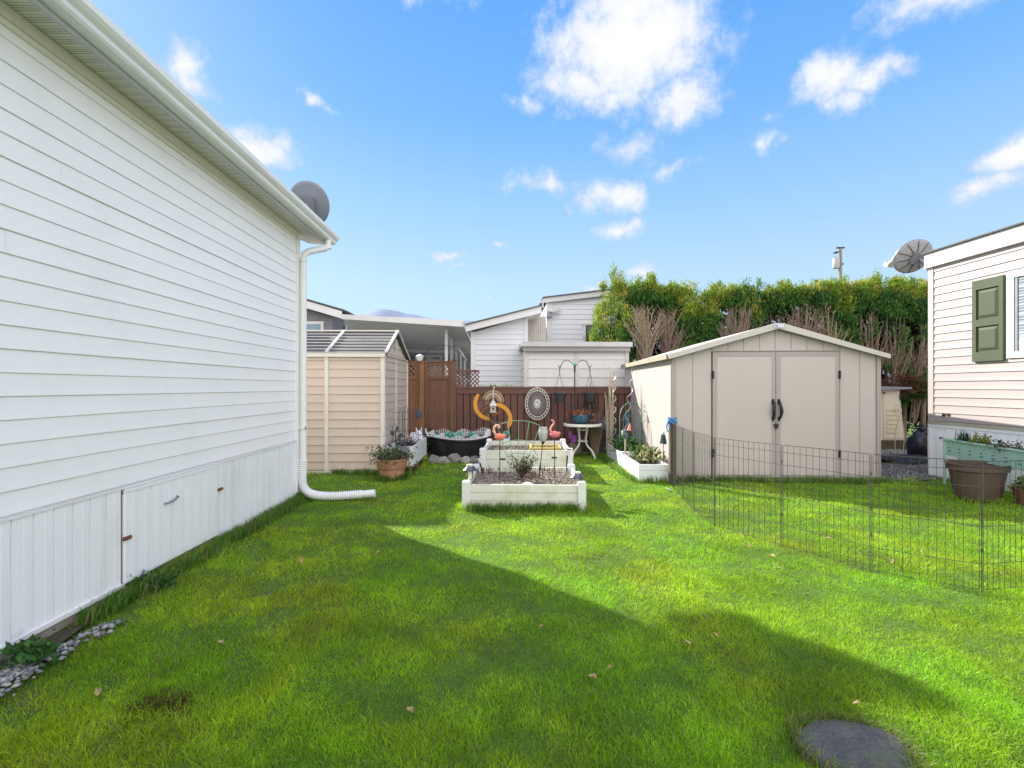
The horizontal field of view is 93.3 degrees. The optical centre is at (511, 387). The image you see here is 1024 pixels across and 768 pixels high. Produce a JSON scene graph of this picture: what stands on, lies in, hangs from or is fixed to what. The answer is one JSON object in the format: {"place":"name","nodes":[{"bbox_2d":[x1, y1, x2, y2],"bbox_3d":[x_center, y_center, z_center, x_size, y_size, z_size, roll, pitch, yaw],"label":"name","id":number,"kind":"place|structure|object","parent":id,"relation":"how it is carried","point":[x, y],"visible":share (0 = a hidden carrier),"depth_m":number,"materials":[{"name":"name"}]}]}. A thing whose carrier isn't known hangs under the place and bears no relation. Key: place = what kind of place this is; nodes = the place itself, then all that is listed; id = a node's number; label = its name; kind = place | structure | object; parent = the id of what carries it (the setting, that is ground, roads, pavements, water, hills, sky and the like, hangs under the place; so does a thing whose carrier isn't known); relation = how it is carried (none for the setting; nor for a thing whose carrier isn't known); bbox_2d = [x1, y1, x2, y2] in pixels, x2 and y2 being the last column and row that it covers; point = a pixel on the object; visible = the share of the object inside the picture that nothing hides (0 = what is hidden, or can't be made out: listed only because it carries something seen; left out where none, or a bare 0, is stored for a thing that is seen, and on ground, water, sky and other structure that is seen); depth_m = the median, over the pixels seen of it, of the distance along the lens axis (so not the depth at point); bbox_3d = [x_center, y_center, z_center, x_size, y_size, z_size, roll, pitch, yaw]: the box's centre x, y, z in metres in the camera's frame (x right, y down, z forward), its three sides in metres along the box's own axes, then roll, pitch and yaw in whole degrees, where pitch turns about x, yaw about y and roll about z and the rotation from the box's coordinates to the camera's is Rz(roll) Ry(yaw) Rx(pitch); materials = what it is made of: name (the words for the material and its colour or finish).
{"place":"outdoors","nodes":[
{"label":"outdoors","id":0,"kind":"place"},
{"bbox_2d":[0,452,1023,767],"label":"lawn","id":1,"kind":"structure","parent":0,"point":[598,614],"depth_m":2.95,"materials":[{"name":"plant"}]},
{"bbox_2d":[0,628,61,678],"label":"weed","id":2,"kind":"object","parent":1,"relation":"on","point":[31,649],"visible":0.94,"depth_m":2.47,"materials":[{"name":"green plant"}]},
{"bbox_2d":[0,614,99,687],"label":"bare soil","id":3,"kind":"structure","parent":1,"relation":"on","point":[66,633],"depth_m":2.78,"materials":[{"name":"soil"}]},
{"bbox_2d":[0,619,127,697],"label":"gravel strip","id":4,"kind":"object","parent":3,"relation":"on","point":[24,672],"visible":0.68,"depth_m":2.45,"materials":[{"name":"gravel"}]},
{"bbox_2d":[104,683,186,727],"bbox_3d":[-1.600,1.411,2.145,0.270,0.038,0.301,0,0,-2],"label":"dead tuft","id":5,"kind":"object","parent":1,"relation":"on","point":[159,700],"visible":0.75,"depth_m":2.15,"materials":[{"name":"brown plant"}]},
{"bbox_2d":[130,565,185,591],"bbox_3d":[-2.510,1.383,3.406,0.361,0.202,0.279,0,0,-2],"label":"weed","id":6,"kind":"object","parent":1,"relation":"on","point":[164,581],"visible":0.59,"depth_m":3.41,"materials":[{"name":"green plant"}]},
{"bbox_2d":[0,0,338,661],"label":"white house","id":7,"kind":"structure","parent":1,"relation":"on","point":[158,223],"depth_m":3.27,"materials":[{"name":"plastic"}]},
{"bbox_2d":[122,464,223,583],"bbox_3d":[-2.643,1.018,3.851,0.053,0.643,1.166,0,0,-2],"label":"access door","id":8,"kind":"structure","parent":7,"relation":"in","point":[164,519],"depth_m":3.70,"materials":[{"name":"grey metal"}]},
{"bbox_2d":[291,181,329,221],"bbox_3d":[-2.753,-2.474,6.520,0.526,0.583,0.329,0,0,-2],"label":"satellite dish","id":9,"kind":"object","parent":7,"relation":"on","point":[312,196],"visible":0.57,"depth_m":6.49,"materials":[{"name":"grey metal"}]},
{"bbox_2d":[135,686,212,725],"bbox_3d":[-1.499,1.411,2.153,0.286,0.038,0.284,0,0,23],"label":"dead tuft","id":10,"kind":"object","parent":1,"relation":"on","point":[182,703],"visible":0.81,"depth_m":2.15,"materials":[{"name":"brown plant"}]},
{"bbox_2d":[307,299,353,329],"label":"neighbour house","id":11,"kind":"structure","parent":1,"relation":"on","point":[321,316],"depth_m":15.81,"materials":[{"name":"grey"}]},
{"bbox_2d":[307,321,323,329],"bbox_3d":[-6.849,-1.463,15.793,1.367,1.385,0.046,0,0,-2],"label":"window","id":12,"kind":"structure","parent":11,"relation":"in","point":[311,325],"depth_m":15.78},
{"bbox_2d":[298,460,375,500],"bbox_3d":[-2.229,1.176,6.095,1.009,0.497,0.195,0,0,5],"label":"drain hose","id":13,"kind":"object","parent":1,"relation":"on","point":[305,489],"visible":1,"depth_m":6.05,"materials":[{"name":"plastic"}]},
{"bbox_2d":[307,330,410,473],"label":"beige shed","id":14,"kind":"structure","parent":1,"relation":"on","point":[357,389],"depth_m":7.98,"materials":[{"name":"plastic"}]},
{"bbox_2d":[375,456,407,480],"bbox_3d":[-1.876,1.279,7.551,0.504,0.342,0.504,0,0,-2],"label":"flower pot","id":15,"kind":"object","parent":1,"relation":"on","point":[388,469],"visible":0.73,"depth_m":7.37,"materials":[{"name":"ceramic"}]},
{"bbox_2d":[363,435,417,471],"bbox_3d":[-1.935,1.053,7.572,0.898,0.613,0.916,0,0,-2],"label":"sage","id":16,"kind":"object","parent":15,"relation":"in","point":[385,453],"visible":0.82,"depth_m":7.47,"materials":[{"name":"green plant"}]},
{"bbox_2d":[387,437,426,473],"bbox_3d":[-1.862,1.208,8.687,0.440,0.465,1.470,0,0,-2],"label":"bench planter","id":17,"kind":"object","parent":1,"relation":"on","point":[420,454],"visible":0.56,"depth_m":8.42,"materials":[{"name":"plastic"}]},
{"bbox_2d":[392,406,413,442],"bbox_3d":[-1.917,0.728,8.501,0.369,0.804,0.008,0,0,-2],"label":"wire obelisk","id":18,"kind":"object","parent":17,"relation":"in","point":[402,419],"visible":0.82,"depth_m":8.50,"materials":[{"name":"white metal"}]},
{"bbox_2d":[409,427,422,444],"bbox_3d":[-1.802,0.926,9.054,0.274,0.353,0.212,0,0,-2],"label":"cat ornament","id":19,"kind":"object","parent":17,"relation":"on","point":[416,434],"visible":0.61,"depth_m":8.99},
{"bbox_2d":[408,361,418,436],"bbox_3d":[-2.118,0.410,10.328,0.320,1.940,0.095,0,0,-2],"label":"lattice fence","id":20,"kind":"object","parent":1,"relation":"on","point":[410,394],"visible":0.66,"depth_m":10.31,"materials":[{"name":"brown wood"}]},
{"bbox_2d":[419,361,424,433],"bbox_3d":[-1.917,0.450,10.311,0.130,2.000,0.130,0,0,-2],"label":"fence post","id":21,"kind":"object","parent":1,"relation":"on","point":[422,390],"visible":0.88,"depth_m":10.26,"materials":[{"name":"brown wood"}]},
{"bbox_2d":[425,361,451,434],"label":"garden gate","id":22,"kind":"structure","parent":21,"relation":"attached to","point":[438,402],"depth_m":10.33,"materials":[{"name":"brown wood"}]},
{"bbox_2d":[422,424,439,457],"bbox_3d":[-1.710,1.091,9.684,0.580,0.683,0.666,0,0,35],"label":"dark foliage","id":23,"kind":"object","parent":1,"relation":"on","point":[428,446],"visible":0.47,"depth_m":9.67,"materials":[{"name":"green plant"}]},
{"bbox_2d":[451,359,456,432],"bbox_3d":[-1.233,0.427,10.330,0.120,2.045,0.120,0,0,-2],"label":"fence post","id":24,"kind":"object","parent":1,"relation":"on","point":[454,396],"visible":0.89,"depth_m":10.29,"materials":[{"name":"brown wood"}]},
{"bbox_2d":[423,434,493,457],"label":"garden pond","id":25,"kind":"structure","parent":1,"relation":"on","point":[441,447],"depth_m":9.44,"materials":[{"name":"plastic"}]},
{"bbox_2d":[425,427,490,439],"bbox_3d":[-1.097,0.937,9.744,1.333,0.225,0.834,0,0,-2],"label":"picket edging","id":26,"kind":"object","parent":25,"relation":"on","point":[487,432],"visible":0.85,"depth_m":9.64,"materials":[{"name":"plastic"}]},
{"bbox_2d":[457,370,479,386],"bbox_3d":[-1.039,0.515,11.275,0.566,1.830,0.060,0,0,-2],"label":"lattice fence","id":27,"kind":"object","parent":1,"relation":"on","point":[466,371],"visible":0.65,"depth_m":11.27,"materials":[{"name":"wood"}]},
{"bbox_2d":[66,453,893,626],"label":"grass tufts","id":28,"kind":"object","parent":1,"relation":"on","point":[122,600],"visible":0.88,"depth_m":5.13,"materials":[{"name":"plant"}]},
{"bbox_2d":[473,390,511,440],"bbox_3d":[-0.388,0.744,9.767,0.786,1.371,0.120,0,0,-2],"label":"arc spinner","id":29,"kind":"object","parent":1,"relation":"on","point":[484,417],"visible":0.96,"depth_m":9.73,"materials":[{"name":"orange metal"}]},
{"bbox_2d":[462,463,585,511],"bbox_3d":[0.156,1.274,6.291,1.450,0.351,1.330,0,0,2],"label":"raised bed","id":30,"kind":"object","parent":1,"relation":"on","point":[507,487],"visible":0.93,"depth_m":5.67,"materials":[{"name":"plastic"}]},
{"bbox_2d":[463,464,476,479],"bbox_3d":[-0.507,1.098,5.844,0.176,0.333,0.176,0,0,-2],"label":"solar lamp","id":31,"kind":"object","parent":30,"relation":"on","point":[470,469],"visible":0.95,"depth_m":5.81,"materials":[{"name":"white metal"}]},
{"bbox_2d":[493,424,506,478],"bbox_3d":[-0.160,0.858,6.362,0.186,0.744,0.076,0,0,-2],"label":"flamingo stake","id":32,"kind":"object","parent":30,"relation":"on","point":[499,436],"visible":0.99,"depth_m":6.35,"materials":[{"name":"pink plastic"}]},
{"bbox_2d":[495,420,539,472],"bbox_3d":[0.060,0.836,6.748,0.668,0.752,0.010,0,0,-2],"label":"wire trellis","id":33,"kind":"object","parent":30,"relation":"on","point":[518,441],"visible":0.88,"depth_m":6.75,"materials":[{"name":"metal"}]},
{"bbox_2d":[506,450,538,479],"bbox_3d":[0.135,1.007,6.195,0.388,0.396,0.377,0,0,36],"label":"rose bush","id":34,"kind":"object","parent":30,"relation":"on","point":[522,468],"visible":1,"depth_m":6.19,"materials":[{"name":"green plant"}]},
{"bbox_2d":[539,427,547,478],"bbox_3d":[0.410,0.878,6.365,0.122,0.704,0.120,0,0,-2],"label":"glass torch","id":35,"kind":"object","parent":30,"relation":"on","point":[543,432],"visible":0.98,"depth_m":6.33,"materials":[{"name":"glass"}]},
{"bbox_2d":[549,419,560,477],"bbox_3d":[0.571,0.827,6.408,0.165,0.806,0.073,0,0,-2],"label":"flamingo stake","id":36,"kind":"object","parent":30,"relation":"on","point":[554,434],"visible":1,"depth_m":6.40,"materials":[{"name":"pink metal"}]},
{"bbox_2d":[480,438,572,466],"bbox_3d":[0.243,1.206,8.323,1.470,0.488,1.470,0,0,2],"label":"raised bed","id":37,"kind":"object","parent":1,"relation":"on","point":[489,453],"visible":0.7,"depth_m":7.63,"materials":[{"name":"plastic"}]},
{"bbox_2d":[529,444,561,449],"bbox_3d":[0.551,1.038,8.060,0.520,0.115,0.420,0,0,2],"label":"yellow trough","id":38,"kind":"object","parent":37,"relation":"on","point":[545,447],"visible":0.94,"depth_m":7.87,"materials":[{"name":"plastic"}]},
{"bbox_2d":[456,387,630,451],"bbox_3d":[0.907,0.691,10.409,4.193,1.398,0.100,0,0,-2],"label":"board fence","id":39,"kind":"object","parent":1,"relation":"on","point":[469,418],"visible":0.42,"depth_m":10.39,"materials":[{"name":"wood"}]},
{"bbox_2d":[525,388,549,419],"bbox_3d":[0.533,0.331,10.312,0.542,0.735,0.195,0,0,-2],"label":"oval spinner","id":40,"kind":"object","parent":39,"relation":"hanging from","point":[537,404],"visible":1,"depth_m":10.24,"materials":[{"name":"metal"}]},
{"bbox_2d":[558,360,591,434],"bbox_3d":[1.310,0.451,10.097,0.718,2.059,0.177,0,0,-2],"label":"shepherd hook","id":41,"kind":"object","parent":1,"relation":"on","point":[573,364],"visible":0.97,"depth_m":10.08,"materials":[{"name":"black metal"}]},
{"bbox_2d":[552,373,566,401],"bbox_3d":[0.990,0.006,10.081,0.314,0.616,0.314,0,0,-2],"label":"hanging pot","id":42,"kind":"object","parent":41,"relation":"hanging from","point":[559,397],"visible":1,"depth_m":9.98,"materials":[{"name":"black plastic"}]},
{"bbox_2d":[582,374,597,401],"bbox_3d":[1.629,0.006,10.099,0.314,0.616,0.314,0,0,-2],"label":"hanging pot","id":43,"kind":"object","parent":41,"relation":"hanging from","point":[588,397],"visible":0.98,"depth_m":10.00,"materials":[{"name":"black plastic"}]},
{"bbox_2d":[519,342,632,386],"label":"white storage shed","id":44,"kind":"structure","parent":1,"relation":"on","point":[541,361],"depth_m":11.37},
{"bbox_2d":[563,422,601,458],"bbox_3d":[1.446,1.082,9.894,0.784,0.710,0.784,0,0,-2],"label":"round table","id":45,"kind":"object","parent":1,"relation":"on","point":[586,425],"visible":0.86,"depth_m":9.72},
{"bbox_2d":[565,408,589,422],"bbox_3d":[1.358,0.577,9.780,0.437,0.300,0.509,0,0,-42],"label":"blue pot","id":46,"kind":"object","parent":45,"relation":"on","point":[581,416],"visible":1,"depth_m":9.67,"materials":[{"name":"ceramic"}]},
{"bbox_2d":[584,402,605,454],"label":"dry stalks","id":47,"kind":"object","parent":1,"relation":"on","point":[595,438],"visible":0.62,"depth_m":10.09,"materials":[{"name":"plant"}]},
{"bbox_2d":[597,428,618,454],"bbox_3d":[2.016,1.157,10.260,0.500,0.545,0.280,0,0,-2],"label":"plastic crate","id":48,"kind":"object","parent":1,"relation":"on","point":[602,445],"visible":0.29,"depth_m":10.13,"materials":[{"name":"plastic"}]},
{"bbox_2d":[606,443,631,464],"bbox_3d":[2.175,1.299,9.428,0.450,0.262,1.290,0,0,1],"label":"trough planter","id":49,"kind":"object","parent":1,"relation":"on","point":[615,456],"visible":0.28,"depth_m":9.19,"materials":[{"name":"wood"}]},
{"bbox_2d":[603,362,616,452],"bbox_3d":[2.014,0.419,9.921,0.299,1.864,0.161,0,0,-2],"label":"branch bundle","id":50,"kind":"object","parent":49,"relation":"in","point":[609,412],"visible":0.88,"depth_m":9.89,"materials":[{"name":"wood"}]},
{"bbox_2d":[604,429,643,457],"bbox_3d":[2.127,1.088,9.155,0.773,0.590,0.804,0,0,41],"label":"bushy herb","id":51,"kind":"object","parent":49,"relation":"in","point":[629,442],"visible":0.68,"depth_m":9.09,"materials":[{"name":"green plant"}]},
{"bbox_2d":[619,402,641,450],"bbox_3d":[2.265,0.762,9.216,0.576,0.955,0.019,0,0,-30],"label":"arch trellis","id":52,"kind":"object","parent":49,"relation":"on","point":[632,422],"visible":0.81,"depth_m":9.23,"materials":[{"name":"metal"}]},
{"bbox_2d":[619,452,668,481],"bbox_3d":[2.151,1.299,8.022,0.450,0.262,1.460,0,0,1],"label":"trough planter","id":53,"kind":"object","parent":1,"relation":"on","point":[644,470],"visible":0.73,"depth_m":7.30,"materials":[{"name":"wood"}]},
{"bbox_2d":[623,442,664,463],"bbox_3d":[2.212,1.138,7.955,0.706,0.507,0.565,0,0,34],"label":"hosta","id":54,"kind":"object","parent":53,"relation":"in","point":[642,454],"visible":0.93,"depth_m":7.87,"materials":[{"name":"green plant"}]},
{"bbox_2d":[669,421,675,484],"bbox_3d":[2.386,0.975,7.189,0.090,0.950,0.090,0,0,-2],"label":"wooden post","id":55,"kind":"object","parent":1,"relation":"on","point":[670,456],"visible":0.52,"depth_m":7.14,"materials":[{"name":"wood"}]},
{"bbox_2d":[621,323,890,481],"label":"garden shed","id":56,"kind":"structure","parent":1,"relation":"on","point":[782,384],"depth_m":7.38,"materials":[{"name":"beige plastic"}]},
{"bbox_2d":[712,352,775,477],"bbox_3d":[3.546,0.422,7.364,0.961,1.925,0.103,0,0,2],"label":"door","id":57,"kind":"structure","parent":56,"relation":"in","point":[743,383],"depth_m":7.39,"materials":[{"name":"beige plastic"}]},
{"bbox_2d":[776,352,840,477],"bbox_3d":[4.513,0.422,7.328,0.961,1.925,0.103,0,0,2],"label":"door","id":58,"kind":"structure","parent":56,"relation":"in","point":[807,383],"depth_m":7.36,"materials":[{"name":"beige plastic"}]},
{"bbox_2d":[671,423,1023,592],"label":"wire pen","id":59,"kind":"object","parent":1,"relation":"on","point":[748,459],"visible":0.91,"depth_m":3.97,"materials":[{"name":"metal"}]},
{"bbox_2d":[793,719,913,767],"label":"stepping stone","id":60,"kind":"object","parent":1,"relation":"on","point":[868,745],"visible":0.91,"depth_m":1.89,"materials":[{"name":"stone"}]},
{"bbox_2d":[780,704,939,767],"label":"stone fringe","id":61,"kind":"object","parent":1,"relation":"on","point":[803,722],"visible":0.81,"depth_m":1.94,"materials":[{"name":"green plant"}]},
{"bbox_2d":[944,460,1010,501],"bbox_3d":[5.960,1.200,6.188,0.711,0.460,0.569,0,0,-2],"label":"brown pot","id":62,"kind":"object","parent":1,"relation":"on","point":[995,478],"visible":0.83,"depth_m":6.03,"materials":[{"name":"plastic"}]},
{"bbox_2d":[939,437,1023,483],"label":"mint planter","id":63,"kind":"object","parent":1,"relation":"on","point":[953,447],"visible":0.82,"depth_m":6.43,"materials":[{"name":"wood"}]},
{"bbox_2d":[967,432,994,445],"bbox_3d":[6.394,0.729,6.570,0.334,0.243,0.252,0,0,-24],"label":"lettuce","id":64,"kind":"object","parent":63,"relation":"in","point":[983,440],"visible":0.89,"depth_m":6.55,"materials":[{"name":"green plant"}]},
{"bbox_2d":[983,439,1023,452],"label":"seedlings","id":65,"kind":"object","parent":63,"relation":"in","point":[1008,446],"visible":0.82,"depth_m":6.06,"materials":[{"name":"green plant"}]},
{"bbox_2d":[1011,486,1023,504],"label":"red pot","id":66,"kind":"object","parent":1,"relation":"on","point":[1018,497],"visible":0.72,"depth_m":5.87,"materials":[{"name":"ceramic"}]},
{"bbox_2d":[91,0,1023,334],"label":"sky","id":67,"kind":"structure","parent":0,"point":[473,160],"materials":[{"name":"blue"}]},
{"bbox_2d":[362,309,899,381],"bbox_3d":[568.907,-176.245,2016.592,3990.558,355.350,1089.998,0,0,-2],"label":"hills","id":68,"kind":"structure","parent":0,"point":[386,313],"depth_m":2161.83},
{"bbox_2d":[881,449,948,480],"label":"gravel path","id":69,"kind":"structure","parent":0,"point":[882,470],"depth_m":8.24,"materials":[{"name":"gravel"}]},
{"bbox_2d":[881,440,905,449],"bbox_3d":[8.245,1.330,11.084,1.700,0.200,0.180,0,0,-2],"label":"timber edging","id":70,"kind":"object","parent":69,"relation":"on","point":[888,444],"visible":0.18,"depth_m":11.01,"materials":[{"name":"wood"}]},
{"bbox_2d":[881,386,911,439],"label":"storage box shed","id":71,"kind":"structure","parent":69,"relation":"on","point":[890,398],"depth_m":11.44,"materials":[{"name":"beige plastic"}]},
{"bbox_2d":[883,392,902,437],"bbox_3d":[9.025,0.660,11.446,0.480,1.100,0.012,0,0,-2],"label":"door","id":72,"kind":"structure","parent":71,"relation":"in","point":[890,399],"depth_m":11.44,"materials":[{"name":"wood"}]},
{"bbox_2d":[881,454,927,464],"bbox_3d":[7.246,1.386,9.120,1.206,0.235,0.654,0,0,-2],"label":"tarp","id":73,"kind":"object","parent":69,"relation":"on","point":[909,460],"visible":0.56,"depth_m":8.99,"materials":[{"name":"plastic"}]},
{"bbox_2d":[906,424,927,455],"bbox_3d":[7.949,1.111,9.385,0.454,0.788,0.462,0,0,-2],"label":"garbage bag","id":74,"kind":"object","parent":69,"relation":"on","point":[917,442],"visible":0.66,"depth_m":9.29,"materials":[{"name":"plastic"}]},
{"bbox_2d":[908,372,927,403],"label":"cedar","id":75,"kind":"object","parent":69,"relation":"on","point":[920,393],"visible":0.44,"depth_m":12.57,"materials":[{"name":"green plant"}]},
{"bbox_2d":[906,414,927,438],"bbox_3d":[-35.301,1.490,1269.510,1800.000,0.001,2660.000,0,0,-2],"label":"plant","id":76,"kind":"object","parent":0,"point":[909,431],"depth_m":16.63,"materials":[{"name":"plant"}]},
{"bbox_2d":[407,349,470,409],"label":"neighbour shed wall","id":77,"kind":"structure","parent":76,"relation":"on","point":[430,355],"depth_m":22.09,"materials":[{"name":"grey"}]},
{"bbox_2d":[415,355,441,375],"bbox_3d":[-3.803,-0.613,22.008,1.248,1.686,0.090,0,0,-2],"label":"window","id":78,"kind":"structure","parent":77,"relation":"in","point":[426,357],"depth_m":21.97,"materials":[{"name":"grey glass"}]},
{"bbox_2d":[465,304,541,386],"bbox_3d":[-0.293,-0.333,14.908,1.934,3.525,5.400,0,0,-2],"label":"white annex","id":79,"kind":"object","parent":76,"relation":"on","point":[496,354],"visible":0.47,"depth_m":12.48,"materials":[{"name":"plastic"}]},
{"bbox_2d":[528,288,628,341],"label":"white building","id":80,"kind":"structure","parent":76,"relation":"on","point":[570,321],"depth_m":14.24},
{"bbox_2d":[582,323,613,341],"bbox_3d":[2.544,-0.981,14.246,0.953,1.823,0.060,0,0,-2],"label":"window","id":81,"kind":"structure","parent":80,"relation":"in","point":[585,328],"depth_m":14.23,"materials":[{"name":"white glass"}]},
{"bbox_2d":[583,262,637,362],"bbox_3d":[2.730,-0.934,12.958,1.555,4.833,1.485,0,0,-2],"label":"cedar tree","id":82,"kind":"object","parent":76,"relation":"on","point":[602,311],"visible":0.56,"depth_m":12.69,"materials":[{"name":"green plant"}]},
{"bbox_2d":[614,270,672,359],"bbox_3d":[3.406,-0.820,12.902,1.436,4.604,1.465,0,0,-2],"label":"cedar tree","id":83,"kind":"object","parent":76,"relation":"on","point":[641,294],"visible":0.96,"depth_m":12.47,"materials":[{"name":"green plant"}]},
{"bbox_2d":[624,279,690,354],"bbox_3d":[3.966,-0.700,13.047,1.674,4.363,1.335,0,0,-2],"label":"cedar tree","id":84,"kind":"object","parent":76,"relation":"on","point":[667,296],"visible":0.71,"depth_m":12.67,"materials":[{"name":"green plant"}]},
{"bbox_2d":[659,279,701,349],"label":"cedar tree","id":85,"kind":"object","parent":76,"relation":"on","point":[689,312],"visible":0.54,"depth_m":12.73,"materials":[{"name":"green plant"}]},
{"bbox_2d":[679,280,729,343],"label":"cedar tree","id":86,"kind":"object","parent":76,"relation":"on","point":[712,320],"visible":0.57,"depth_m":12.77,"materials":[{"name":"green plant"}]},
{"bbox_2d":[701,279,762,336],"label":"cedar tree","id":87,"kind":"object","parent":76,"relation":"on","point":[735,296],"visible":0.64,"depth_m":12.66,"materials":[{"name":"green plant"}]},
{"bbox_2d":[725,277,767,334],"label":"cedar tree","id":88,"kind":"object","parent":76,"relation":"on","point":[753,304],"visible":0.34,"depth_m":12.85,"materials":[{"name":"green plant"}]},
{"bbox_2d":[610,302,927,435],"bbox_3d":[8.102,-0.611,14.112,10.667,4.275,1.547,0,0,-2],"label":"hedge backing","id":89,"kind":"object","parent":76,"relation":"on","point":[914,332],"visible":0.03,"depth_m":13.97,"materials":[{"name":"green plant"}]},
{"bbox_2d":[755,278,808,328],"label":"cedar tree","id":90,"kind":"object","parent":76,"relation":"on","point":[771,300],"visible":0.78,"depth_m":12.80,"materials":[{"name":"green plant"}]},
{"bbox_2d":[775,277,827,335],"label":"cedar tree","id":91,"kind":"object","parent":76,"relation":"on","point":[803,295],"visible":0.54,"depth_m":12.67,"materials":[{"name":"green plant"}]},
{"bbox_2d":[796,276,853,341],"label":"cedar tree","id":92,"kind":"object","parent":76,"relation":"on","point":[828,293],"visible":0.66,"depth_m":12.74,"materials":[{"name":"green plant"}]},
{"bbox_2d":[799,274,864,344],"bbox_3d":[8.805,-0.830,13.239,1.509,4.624,1.296,0,0,-2],"label":"cedar tree","id":93,"kind":"object","parent":76,"relation":"on","point":[849,320],"visible":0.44,"depth_m":12.92,"materials":[{"name":"green plant"}]},
{"bbox_2d":[832,247,844,300],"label":"utility pole","id":94,"kind":"object","parent":76,"relation":"on","point":[837,263],"visible":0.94,"depth_m":42.70,"materials":[{"name":"brown wood"}]},
{"bbox_2d":[834,273,893,372],"bbox_3d":[9.455,-0.781,13.159,1.312,4.526,1.338,0,0,-2],"label":"cedar tree","id":95,"kind":"object","parent":76,"relation":"on","point":[866,290],"visible":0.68,"depth_m":12.80,"materials":[{"name":"green plant"}]},
{"bbox_2d":[859,268,916,407],"bbox_3d":[10.100,-0.890,13.097,1.204,4.744,1.440,0,0,-2],"label":"cedar tree","id":96,"kind":"object","parent":76,"relation":"on","point":[894,292],"visible":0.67,"depth_m":12.71,"materials":[{"name":"green plant"}]},
{"bbox_2d":[881,372,927,398],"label":"cedar litter","id":97,"kind":"object","parent":96,"relation":"on","point":[907,381],"visible":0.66,"depth_m":12.44,"materials":[{"name":"brown plant"}]},
{"bbox_2d":[878,273,927,440],"bbox_3d":[10.801,-0.820,13.276,1.485,4.602,1.416,0,0,-2],"label":"cedar tree","id":98,"kind":"object","parent":76,"relation":"on","point":[914,303],"visible":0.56,"depth_m":12.89,"materials":[{"name":"green plant"}]},
{"bbox_2d":[897,277,927,425],"bbox_3d":[11.311,-0.793,13.215,1.772,4.549,1.247,0,0,-14],"label":"cedar tree","id":99,"kind":"object","parent":76,"relation":"on","point":[923,327],"visible":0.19,"depth_m":13.11,"materials":[{"name":"green plant"}]},
{"bbox_2d":[921,221,1023,492],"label":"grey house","id":100,"kind":"structure","parent":0,"point":[975,333],"depth_m":7.04,"materials":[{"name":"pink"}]},
{"bbox_2d":[883,239,932,272],"bbox_3d":[6.915,-2.054,8.456,0.696,0.994,0.946,0,0,39],"label":"satellite dish","id":101,"kind":"object","parent":100,"relation":"attached to","point":[908,257],"visible":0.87,"depth_m":8.37,"materials":[{"name":"metal"}]},
{"bbox_2d":[1006,269,1023,357],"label":"window","id":102,"kind":"structure","parent":100,"relation":"in","point":[1014,298],"depth_m":6.54,"materials":[{"name":"white plastic"}]},
{"label":"driveway","id":103,"kind":"structure","parent":0,"visible":0},
{"bbox_2d":[341,314,470,386],"bbox_3d":[-4.043,-0.259,17.375,5.239,3.377,9.041,0,0,-2],"label":"carport","id":104,"kind":"object","parent":103,"relation":"on","point":[421,334],"visible":0.53,"depth_m":14.50,"materials":[{"name":"metal"}]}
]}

